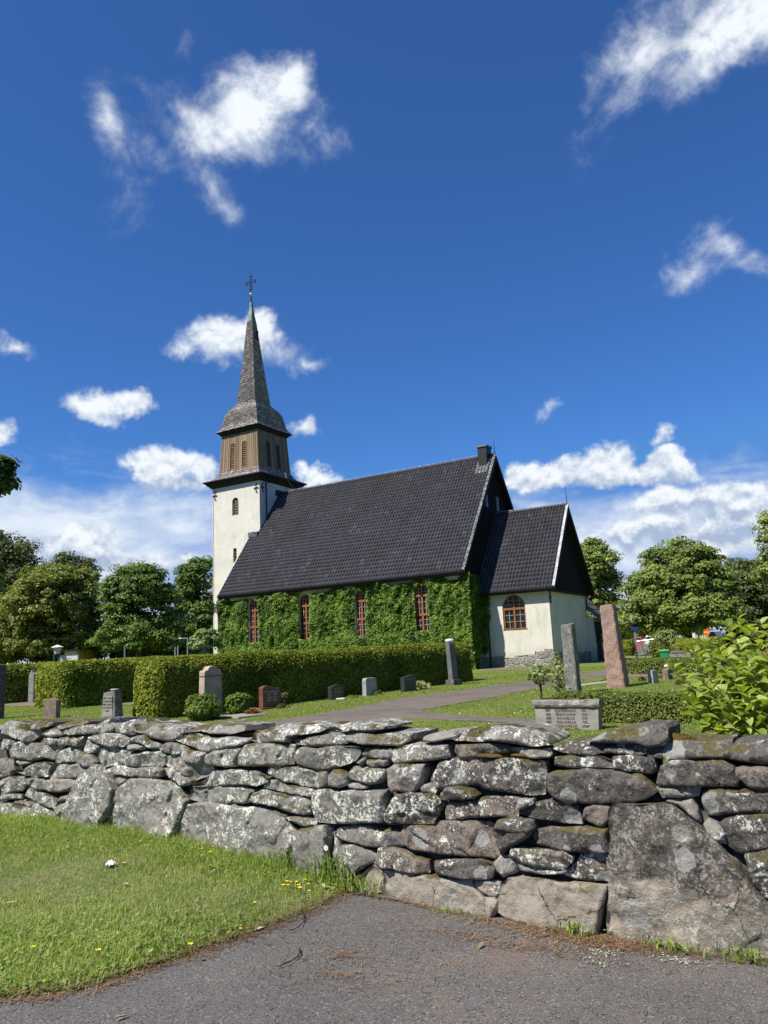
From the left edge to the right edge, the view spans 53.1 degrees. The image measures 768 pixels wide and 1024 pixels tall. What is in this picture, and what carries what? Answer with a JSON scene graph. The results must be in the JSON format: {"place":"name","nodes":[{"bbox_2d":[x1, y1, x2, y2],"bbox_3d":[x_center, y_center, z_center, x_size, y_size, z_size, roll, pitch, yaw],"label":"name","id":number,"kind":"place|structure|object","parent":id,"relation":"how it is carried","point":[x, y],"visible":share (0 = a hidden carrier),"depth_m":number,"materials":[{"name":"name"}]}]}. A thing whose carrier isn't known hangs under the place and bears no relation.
{"place":"outdoors","nodes":[
{"label":"outdoors","id":0,"kind":"place"},
{"bbox_2d":[5,702,132,705],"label":"gravel path","id":1,"kind":"structure","parent":0,"point":[29,704],"depth_m":31.46,"materials":[{"name":"grey gravel"}]},
{"bbox_2d":[0,808,353,997],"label":"grass verge","id":2,"kind":"object","parent":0,"point":[80,888],"depth_m":5.21,"materials":[{"name":"plant"}]},
{"bbox_2d":[19,810,51,820],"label":"weed tuft","id":3,"kind":"object","parent":2,"relation":"on","point":[37,816],"visible":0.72,"depth_m":7.81,"materials":[{"name":"green plant"}]},
{"bbox_2d":[103,860,114,866],"bbox_3d":[-2.154,2.751,6.025,0.089,0.044,0.072,-9,-12,30],"label":"tissue","id":4,"kind":"object","parent":2,"relation":"on","point":[110,863],"visible":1,"depth_m":6.02,"materials":[{"name":"white paper"}]},
{"bbox_2d":[0,815,353,994],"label":"verge clover","id":5,"kind":"object","parent":2,"relation":"on","point":[103,928],"visible":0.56,"depth_m":4.58,"materials":[{"name":"green plant"}]},
{"bbox_2d":[244,840,307,869],"bbox_3d":[-0.813,2.601,5.838,0.615,0.232,0.235,-9,-12,30],"label":"weed tuft","id":6,"kind":"object","parent":2,"relation":"on","point":[281,860],"visible":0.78,"depth_m":5.82,"materials":[{"name":"green plant"}]},
{"bbox_2d":[297,848,353,886],"bbox_3d":[-0.424,2.504,5.503,0.523,0.279,0.302,-9,-12,30],"label":"weed tuft","id":7,"kind":"object","parent":2,"relation":"on","point":[329,872],"visible":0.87,"depth_m":5.47,"materials":[{"name":"green plant"}]},
{"bbox_2d":[323,845,334,885],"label":"daisy","id":8,"kind":"object","parent":2,"relation":"on","point":[325,847],"visible":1,"depth_m":5.44,"materials":[{"name":"white plant"}]},
{"bbox_2d":[0,887,767,1023],"bbox_3d":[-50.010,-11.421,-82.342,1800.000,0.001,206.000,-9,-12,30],"label":"road","id":9,"kind":"structure","parent":0,"point":[226,981],"depth_m":3.80,"materials":[{"name":"grey asphalt"}]},
{"bbox_2d":[278,947,301,966],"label":"twig","id":10,"kind":"object","parent":9,"relation":"on","point":[298,955],"visible":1,"depth_m":4.16,"materials":[{"name":"brown wood"}]},
{"bbox_2d":[289,910,308,930],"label":"twig","id":11,"kind":"object","parent":9,"relation":"on","point":[302,922],"visible":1,"depth_m":4.74,"materials":[{"name":"brown wood"}]},
{"bbox_2d":[326,869,385,895],"bbox_3d":[-0.187,2.530,5.289,0.481,0.151,0.203,-6,-11,20],"label":"weed tuft","id":12,"kind":"object","parent":9,"relation":"on","point":[361,886],"visible":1,"depth_m":5.26,"materials":[{"name":"green plant"}]},
{"bbox_2d":[0,716,767,959],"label":"stone wall","id":13,"kind":"structure","parent":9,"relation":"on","point":[623,831],"depth_m":4.92,"materials":[{"name":"grey stone"}]},
{"bbox_2d":[0,885,767,1023],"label":"pine needles","id":14,"kind":"object","parent":9,"relation":"on","point":[615,941],"visible":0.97,"depth_m":4.20,"materials":[{"name":"brown plant"}]},
{"bbox_2d":[432,905,475,918],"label":"weed tuft","id":15,"kind":"object","parent":9,"relation":"on","point":[461,910],"visible":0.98,"depth_m":4.79,"materials":[{"name":"green plant"}]},
{"bbox_2d":[543,918,605,939],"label":"weed tuft","id":16,"kind":"object","parent":9,"relation":"on","point":[572,926],"visible":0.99,"depth_m":4.35,"materials":[{"name":"green plant"}]},
{"bbox_2d":[525,932,725,968],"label":"lichen crumbs","id":17,"kind":"object","parent":9,"relation":"on","point":[685,959],"visible":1,"depth_m":3.98,"materials":[{"name":"white plant"}]},
{"bbox_2d":[634,934,722,956],"bbox_3d":[1.546,2.280,4.048,0.452,0.084,0.120,-9,-12,30],"label":"weed tuft","id":18,"kind":"object","parent":9,"relation":"on","point":[668,943],"visible":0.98,"depth_m":4.07,"materials":[{"name":"green plant"}]},
{"bbox_2d":[693,940,767,965],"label":"weed tuft","id":19,"kind":"object","parent":9,"relation":"on","point":[753,958],"visible":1,"depth_m":3.88,"materials":[{"name":"green plant"}]},
{"bbox_2d":[0,649,767,763],"bbox_3d":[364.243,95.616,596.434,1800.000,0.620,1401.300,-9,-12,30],"label":"ground","id":20,"kind":"structure","parent":0,"point":[591,663],"depth_m":22.28,"materials":[{"name":"green plant"}]},
{"bbox_2d":[0,665,5,718],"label":"headstone","id":21,"kind":"object","parent":20,"relation":"on","point":[2,683],"visible":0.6,"depth_m":23.61,"materials":[{"name":"stone"}]},
{"bbox_2d":[0,546,11,638],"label":"woodland","id":22,"kind":"object","parent":20,"relation":"on","point":[2,582],"visible":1,"depth_m":61.26,"materials":[{"name":"green plant"}]},
{"bbox_2d":[0,454,22,497],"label":"maple tree","id":23,"kind":"object","parent":20,"relation":"on","point":[8,482],"visible":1,"depth_m":11.45,"materials":[{"name":"green plant"}]},
{"bbox_2d":[0,528,46,664],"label":"birch tree","id":24,"kind":"object","parent":20,"relation":"on","point":[15,557],"visible":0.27,"depth_m":98.69,"materials":[{"name":"green plant"}]},
{"bbox_2d":[28,669,35,701],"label":"headstone","id":25,"kind":"object","parent":20,"relation":"on","point":[31,690],"visible":0.57,"depth_m":33.15,"materials":[{"name":"grey stone"}]},
{"bbox_2d":[0,643,64,663],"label":"thicket","id":26,"kind":"object","parent":20,"relation":"on","point":[17,656],"visible":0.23,"depth_m":82.14,"materials":[{"name":"green plant"}]},
{"bbox_2d":[43,698,60,718],"bbox_3d":[-9.873,5.851,22.887,0.440,0.600,0.200,-6,-11,16],"label":"headstone","id":27,"kind":"object","parent":20,"relation":"on","point":[52,706],"visible":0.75,"depth_m":22.80,"materials":[{"name":"brown stone"}]},
{"bbox_2d":[0,562,108,660],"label":"maple tree","id":28,"kind":"object","parent":20,"relation":"on","point":[50,615],"visible":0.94,"depth_m":79.66,"materials":[{"name":"green plant"}]},
{"bbox_2d":[51,645,62,661],"bbox_3d":[-15.253,7.444,35.846,0.540,2.473,0.540,-9,-12,30],"label":"lamp post","id":29,"kind":"object","parent":20,"relation":"on","point":[57,649],"visible":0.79,"depth_m":35.93,"materials":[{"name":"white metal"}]},
{"bbox_2d":[60,654,78,661],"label":"white garden wall","id":30,"kind":"structure","parent":20,"relation":"on","point":[71,656],"depth_m":60.04,"materials":[{"name":"white paint"}]},
{"bbox_2d":[39,549,103,581],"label":"birch tree","id":31,"kind":"object","parent":20,"relation":"on","point":[65,557],"visible":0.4,"depth_m":129.25,"materials":[{"name":"green plant"}]},
{"bbox_2d":[62,644,94,659],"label":"yellow house","id":32,"kind":"structure","parent":20,"relation":"on","point":[90,654],"depth_m":80.25,"materials":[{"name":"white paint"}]},
{"bbox_2d":[92,645,123,658],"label":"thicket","id":33,"kind":"object","parent":20,"relation":"on","point":[113,654],"visible":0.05,"depth_m":84.63,"materials":[{"name":"green plant"}]},
{"bbox_2d":[101,689,122,717],"bbox_3d":[-7.111,5.096,20.136,0.660,0.865,0.520,-7,-12,23],"label":"headstone","id":34,"kind":"object","parent":20,"relation":"on","point":[112,705],"visible":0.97,"depth_m":20.00,"materials":[{"name":"grey stone"}]},
{"bbox_2d":[1,650,273,703],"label":"hedge","id":35,"kind":"object","parent":20,"relation":"on","point":[17,682],"visible":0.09,"depth_m":33.55,"materials":[{"name":"green plant"}]},
{"bbox_2d":[84,560,192,657],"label":"maple tree","id":36,"kind":"object","parent":20,"relation":"on","point":[136,627],"visible":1,"depth_m":76.88,"materials":[{"name":"green plant"}]},
{"bbox_2d":[118,633,208,657],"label":"thicket","id":37,"kind":"object","parent":20,"relation":"on","point":[182,650],"visible":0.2,"depth_m":80.12,"materials":[{"name":"green plant"}]},
{"bbox_2d":[34,649,306,708],"bbox_3d":[-7.380,7.061,33.656,2.601,1.958,15.218,-12,-14,40],"label":"hedge","id":38,"kind":"object","parent":20,"relation":"on","point":[77,683],"visible":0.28,"depth_m":28.22,"materials":[{"name":"green plant"}]},
{"bbox_2d":[171,555,212,651],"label":"maple tree","id":39,"kind":"object","parent":20,"relation":"on","point":[192,579],"visible":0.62,"depth_m":90.28,"materials":[{"name":"green plant"}]},
{"bbox_2d":[183,692,222,720],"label":"round bush","id":40,"kind":"object","parent":20,"relation":"on","point":[199,707],"visible":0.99,"depth_m":18.85,"materials":[{"name":"green plant"}]},
{"bbox_2d":[186,628,223,653],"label":"shrub","id":41,"kind":"object","parent":20,"relation":"on","point":[205,637],"visible":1,"depth_m":46.04,"materials":[{"name":"green plant"}]},
{"bbox_2d":[199,666,225,714],"bbox_3d":[-4.661,4.832,20.672,0.408,1.365,0.769,-12,-14,40],"label":"headstone","id":42,"kind":"object","parent":20,"relation":"on","point":[210,679],"visible":0.7,"depth_m":20.62,"materials":[{"name":"pink stone"}]},
{"bbox_2d":[224,692,253,714],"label":"round bush","id":43,"kind":"object","parent":20,"relation":"on","point":[238,703],"visible":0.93,"depth_m":20.37,"materials":[{"name":"green plant"}]},
{"bbox_2d":[219,713,266,718],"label":"grave slab","id":44,"kind":"structure","parent":20,"relation":"on","point":[237,716],"depth_m":19.44,"materials":[{"name":"stone"}]},
{"bbox_2d":[243,708,260,713],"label":"flowers","id":45,"kind":"object","parent":44,"relation":"on","point":[253,710],"visible":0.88,"depth_m":19.92,"materials":[{"name":"orange plant"}]},
{"bbox_2d":[256,686,279,709],"bbox_3d":[-3.283,5.344,22.093,0.306,0.715,0.818,-12,-14,40],"label":"headstone","id":46,"kind":"object","parent":20,"relation":"on","point":[269,697],"visible":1,"depth_m":21.95,"materials":[{"name":"red stone"}]},
{"bbox_2d":[275,703,285,708],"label":"flowers","id":47,"kind":"object","parent":20,"relation":"on","point":[279,706],"visible":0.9,"depth_m":21.93,"materials":[{"name":"green plant"}]},
{"bbox_2d":[282,697,287,705],"bbox_3d":[-2.972,5.679,23.107,0.180,0.300,0.180,-9,-12,30],"label":"vase","id":48,"kind":"object","parent":20,"relation":"on","point":[284,701],"visible":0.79,"depth_m":23.06,"materials":[{"name":"metal"}]},
{"bbox_2d":[132,641,472,718],"bbox_3d":[-1.515,5.517,26.594,1.352,1.904,16.173,-11,-13,37],"label":"hedge","id":49,"kind":"object","parent":20,"relation":"on","point":[165,686],"visible":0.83,"depth_m":24.18,"materials":[{"name":"green plant"}]},
{"bbox_2d":[326,684,345,700],"bbox_3d":[-1.548,5.820,24.747,0.272,0.533,0.694,-12,-14,40],"label":"headstone","id":50,"kind":"object","parent":20,"relation":"on","point":[335,691],"visible":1,"depth_m":24.63,"materials":[{"name":"black stone"}]},
{"bbox_2d":[344,694,358,697],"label":"flowers","id":51,"kind":"object","parent":20,"relation":"on","point":[349,696],"visible":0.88,"depth_m":24.97,"materials":[{"name":"green plant"}]},
{"bbox_2d":[362,678,376,695],"bbox_3d":[-0.485,5.879,25.811,0.180,0.620,0.540,-12,-14,40],"label":"headstone","id":52,"kind":"object","parent":20,"relation":"on","point":[369,686],"visible":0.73,"depth_m":25.68,"materials":[{"name":"grey stone"}]},
{"bbox_2d":[372,690,382,695],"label":"flowers","id":53,"kind":"object","parent":20,"relation":"on","point":[377,692],"visible":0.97,"depth_m":25.73,"materials":[{"name":"green plant"}]},
{"bbox_2d":[202,272,604,667],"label":"church","id":54,"kind":"structure","parent":20,"relation":"on","point":[276,528],"depth_m":53.48,"materials":[{"name":"paint"}]},
{"bbox_2d":[233,548,236,562],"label":"window","id":55,"kind":"structure","parent":54,"relation":"in","point":[235,550],"depth_m":62.00,"materials":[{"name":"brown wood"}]},
{"bbox_2d":[233,498,238,514],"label":"window","id":56,"kind":"structure","parent":54,"relation":"in","point":[235,502],"depth_m":62.72,"materials":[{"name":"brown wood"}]},
{"bbox_2d":[250,599,258,642],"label":"window","id":57,"kind":"structure","parent":54,"relation":"in","point":[254,635],"depth_m":55.62,"materials":[{"name":"brown wood"}]},
{"bbox_2d":[300,594,309,639],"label":"window","id":58,"kind":"structure","parent":54,"relation":"in","point":[304,601],"depth_m":53.36,"materials":[{"name":"brown wood"}]},
{"bbox_2d":[215,572,476,669],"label":"creeper","id":59,"kind":"object","parent":54,"relation":"attached to","point":[391,619],"visible":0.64,"depth_m":50.91,"materials":[{"name":"green plant"}]},
{"bbox_2d":[356,590,366,635],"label":"window","id":60,"kind":"structure","parent":54,"relation":"in","point":[361,603],"depth_m":51.01,"materials":[{"name":"brown wood"}]},
{"bbox_2d":[414,584,429,630],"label":"window","id":61,"kind":"structure","parent":54,"relation":"in","point":[422,618],"depth_m":48.75,"materials":[{"name":"brown wood"}]},
{"bbox_2d":[462,574,490,668],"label":"creeper","id":62,"kind":"object","parent":54,"relation":"attached to","point":[480,615],"visible":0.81,"depth_m":48.04,"materials":[{"name":"green plant"}]},
{"bbox_2d":[485,494,487,507],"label":"window","id":63,"kind":"structure","parent":54,"relation":"in","point":[486,501],"depth_m":52.27,"materials":[{"name":"blue glass"}]},
{"bbox_2d":[496,496,498,510],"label":"window","id":64,"kind":"structure","parent":54,"relation":"in","point":[497,499],"depth_m":53.89,"materials":[{"name":"blue glass"}]},
{"bbox_2d":[503,595,527,630],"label":"window","id":65,"kind":"structure","parent":54,"relation":"in","point":[514,613],"depth_m":47.78,"materials":[{"name":"brown wood"}]},
{"bbox_2d":[597,634,602,659],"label":"door","id":66,"kind":"structure","parent":54,"relation":"in","point":[600,652],"depth_m":52.78,"materials":[{"name":"black wood"}]},
{"bbox_2d":[400,675,415,691],"bbox_3d":[0.859,6.044,27.069,0.184,0.600,0.660,-12,-14,40],"label":"headstone","id":67,"kind":"object","parent":20,"relation":"on","point":[408,682],"visible":1,"depth_m":26.95,"materials":[{"name":"black stone"}]},
{"bbox_2d":[416,680,430,689],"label":"hosta","id":68,"kind":"object","parent":20,"relation":"on","point":[421,685],"visible":0.56,"depth_m":27.65,"materials":[{"name":"green plant"}]},
{"bbox_2d":[445,638,462,685],"bbox_3d":[2.656,5.834,29.886,0.437,1.825,0.596,-12,-14,40],"label":"pillar stone","id":69,"kind":"object","parent":20,"relation":"on","point":[451,664],"visible":0.95,"depth_m":29.76,"materials":[{"name":"stone"}]},
{"bbox_2d":[527,664,550,699],"bbox_3d":[4.096,4.492,20.247,0.659,0.989,0.586,-4,-11,7],"label":"young tree","id":70,"kind":"object","parent":20,"relation":"on","point":[539,671],"visible":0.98,"depth_m":20.14,"materials":[{"name":"green plant"}]},
{"bbox_2d":[547,652,565,693],"bbox_3d":[4.957,4.617,21.935,0.648,1.252,0.602,1,-11,-21],"label":"young tree","id":71,"kind":"object","parent":20,"relation":"on","point":[561,679],"visible":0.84,"depth_m":21.89,"materials":[{"name":"green plant"}]},
{"bbox_2d":[531,699,604,729],"bbox_3d":[3.198,3.524,13.363,1.223,0.536,0.300,-9,-13,32],"label":"headstone","id":72,"kind":"object","parent":20,"relation":"on","point":[585,714],"visible":0.95,"depth_m":13.24,"materials":[{"name":"stone"}]},
{"bbox_2d":[559,727,577,729],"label":"dead leaves","id":73,"kind":"object","parent":20,"relation":"on","point":[570,728],"visible":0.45,"depth_m":13.12,"materials":[{"name":"beige plant"}]},
{"bbox_2d":[561,623,581,691],"bbox_3d":[5.325,4.191,21.917,0.374,2.016,0.528,-8,-12,26],"label":"standing stone","id":74,"kind":"object","parent":20,"relation":"on","point":[571,661],"visible":0.93,"depth_m":21.72,"materials":[{"name":"grey stone"}]},
{"bbox_2d":[581,681,606,685],"bbox_3d":[7.048,5.724,25.612,1.965,0.108,0.100,7,-14,-41],"label":"kerb stone","id":75,"kind":"object","parent":20,"relation":"on","point":[595,683],"visible":0.44,"depth_m":25.50,"materials":[{"name":"grey stone"}]},
{"bbox_2d":[580,536,632,640],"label":"elm tree","id":76,"kind":"object","parent":20,"relation":"on","point":[606,577],"visible":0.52,"depth_m":76.55,"materials":[{"name":"green plant"}]},
{"bbox_2d":[600,604,629,687],"bbox_3d":[7.181,4.174,23.978,0.613,2.580,0.826,-9,-12,30],"label":"standing stone","id":77,"kind":"object","parent":20,"relation":"on","point":[616,668],"visible":0.99,"depth_m":23.70,"materials":[{"name":"pink stone"}]},
{"bbox_2d":[622,639,635,655],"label":"rounded thuja","id":78,"kind":"object","parent":20,"relation":"on","point":[629,648],"visible":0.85,"depth_m":66.83,"materials":[{"name":"green plant"}]},
{"bbox_2d":[622,635,643,651],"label":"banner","id":79,"kind":"object","parent":20,"relation":"on","point":[638,642],"visible":0.16,"depth_m":84.02,"materials":[{"name":"red fabric"}]},
{"bbox_2d":[552,687,715,724],"bbox_3d":[4.524,3.523,14.023,2.908,0.679,0.928,-10,-13,34],"label":"hedge","id":80,"kind":"object","parent":20,"relation":"on","point":[623,707],"visible":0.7,"depth_m":13.65,"materials":[{"name":"green plant"}]},
{"bbox_2d":[629,627,638,657],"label":"sign post","id":81,"kind":"object","parent":20,"relation":"on","point":[634,628],"visible":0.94,"depth_m":51.89,"materials":[{"name":"metal"}]},
{"bbox_2d":[634,633,652,657],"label":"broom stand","id":82,"kind":"object","parent":20,"relation":"on","point":[638,649],"visible":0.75,"depth_m":51.74,"materials":[{"name":"metal"}]},
{"bbox_2d":[640,644,650,654],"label":"headstone","id":83,"kind":"object","parent":20,"relation":"on","point":[646,648],"visible":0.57,"depth_m":67.91,"materials":[{"name":"grey stone"}]},
{"bbox_2d":[647,670,658,683],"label":"headstone","id":84,"kind":"object","parent":20,"relation":"on","point":[652,676],"visible":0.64,"depth_m":24.54,"materials":[{"name":"grey stone"}]},
{"bbox_2d":[648,633,670,657],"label":"rounded thuja","id":85,"kind":"object","parent":20,"relation":"on","point":[655,648],"visible":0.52,"depth_m":53.66,"materials":[{"name":"green plant"}]},
{"bbox_2d":[659,649,668,657],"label":"wheelie bin","id":86,"kind":"object","parent":20,"relation":"on","point":[663,653],"visible":0.76,"depth_m":44.83,"materials":[{"name":"plastic"}]},
{"bbox_2d":[653,629,677,644],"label":"flowering bush","id":87,"kind":"object","parent":20,"relation":"on","point":[665,637],"visible":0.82,"depth_m":49.82,"materials":[{"name":"green plant"}]},
{"bbox_2d":[662,668,672,679],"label":"headstone","id":88,"kind":"object","parent":20,"relation":"on","point":[666,673],"visible":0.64,"depth_m":26.09,"materials":[{"name":"pink stone"}]},
{"bbox_2d":[668,636,686,650],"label":"flowering bush","id":89,"kind":"object","parent":20,"relation":"on","point":[672,643],"visible":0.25,"depth_m":48.62,"materials":[{"name":"green plant"}]},
{"bbox_2d":[626,655,729,673],"bbox_3d":[11.225,5.927,29.783,1.260,0.778,4.396,4,-13,-33],"label":"hedge","id":90,"kind":"object","parent":20,"relation":"on","point":[640,666],"visible":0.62,"depth_m":29.84,"materials":[{"name":"green plant"}]},
{"bbox_2d":[670,651,690,657],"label":"compost box","id":91,"kind":"object","parent":20,"relation":"on","point":[680,653],"visible":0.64,"depth_m":43.39,"materials":[{"name":"grey wood"}]},
{"bbox_2d":[615,535,748,639],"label":"linden tree","id":92,"kind":"object","parent":20,"relation":"on","point":[678,590],"visible":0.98,"depth_m":62.37,"materials":[{"name":"green plant"}]},
{"bbox_2d":[677,629,721,637],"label":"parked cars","id":93,"kind":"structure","parent":20,"relation":"on","point":[716,633],"depth_m":70.34,"materials":[{"name":"metal"}]},
{"bbox_2d":[674,636,727,657],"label":"hedge","id":94,"kind":"object","parent":20,"relation":"on","point":[681,644],"visible":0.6,"depth_m":46.42,"materials":[{"name":"green plant"}]},
{"bbox_2d":[703,629,709,636],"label":"road sign","id":95,"kind":"object","parent":20,"relation":"on","point":[706,632],"visible":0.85,"depth_m":57.98,"materials":[{"name":"metal"}]},
{"bbox_2d":[666,613,767,737],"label":"leafy shrub","id":96,"kind":"object","parent":20,"relation":"on","point":[750,713],"visible":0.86,"depth_m":5.09,"materials":[{"name":"green plant"}]},
{"bbox_2d":[718,557,767,649],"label":"elm tree","id":97,"kind":"object","parent":20,"relation":"on","point":[756,599],"visible":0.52,"depth_m":70.81,"materials":[{"name":"green plant"}]},
{"bbox_2d":[745,509,767,586],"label":"maple tree","id":98,"kind":"object","parent":20,"relation":"on","point":[762,568],"visible":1,"depth_m":42.37,"materials":[{"name":"green plant"}]},
{"bbox_2d":[0,0,767,663],"label":"sky","id":99,"kind":"structure","parent":0,"point":[537,228],"materials":[{"name":"blue"}]},
{"bbox_2d":[256,671,605,730],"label":"path","id":100,"kind":"structure","parent":0,"point":[410,707],"depth_m":19.81,"materials":[{"name":"grey gravel"}]},
{"bbox_2d":[484,668,581,670],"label":"gravel path","id":101,"kind":"structure","parent":0,"point":[513,669],"depth_m":42.49,"materials":[{"name":"grey gravel"}]},
{"bbox_2d":[628,674,735,676],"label":"gravel path","id":102,"kind":"structure","parent":0,"point":[644,675],"depth_m":28.71,"materials":[{"name":"grey gravel"}]}
]}

